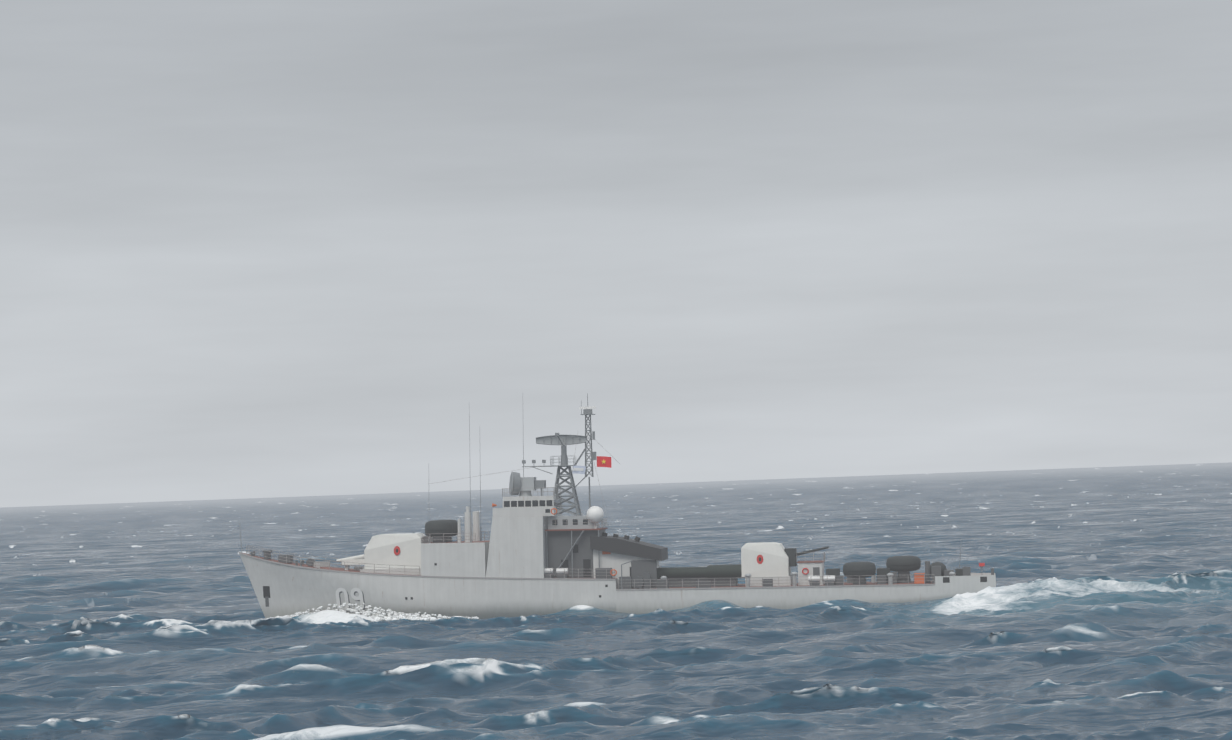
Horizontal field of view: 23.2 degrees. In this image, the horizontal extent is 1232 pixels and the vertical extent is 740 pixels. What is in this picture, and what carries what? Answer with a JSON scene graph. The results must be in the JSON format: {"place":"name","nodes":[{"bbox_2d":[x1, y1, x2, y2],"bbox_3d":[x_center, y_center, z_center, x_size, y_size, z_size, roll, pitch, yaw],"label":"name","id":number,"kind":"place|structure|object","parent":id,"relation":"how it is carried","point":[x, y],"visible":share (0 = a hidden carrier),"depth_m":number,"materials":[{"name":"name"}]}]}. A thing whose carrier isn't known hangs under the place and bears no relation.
{"place":"outdoors","nodes":[
{"label":"outdoors","id":0,"kind":"place"},
{"bbox_2d":[0,462,1231,739],"bbox_3d":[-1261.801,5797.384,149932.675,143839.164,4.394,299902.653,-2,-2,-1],"label":"sea","id":1,"kind":"structure","parent":0,"point":[1102,610],"depth_m":274.21,"materials":[{"name":"liquid"}]},
{"bbox_2d":[274,602,478,620],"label":"bow wave","id":2,"kind":"object","parent":1,"relation":"on","point":[380,615],"visible":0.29,"depth_m":322.04,"materials":[{"name":"white liquid"}]},
{"bbox_2d":[239,393,995,620],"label":"frigate","id":3,"kind":"object","parent":1,"relation":"on","point":[537,555],"visible":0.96,"depth_m":320.34,"materials":[{"name":"white metal"}]},
{"bbox_2d":[0,0,1231,507],"label":"sky","id":4,"kind":"structure","parent":0,"point":[249,248],"materials":[{"name":"grey"}]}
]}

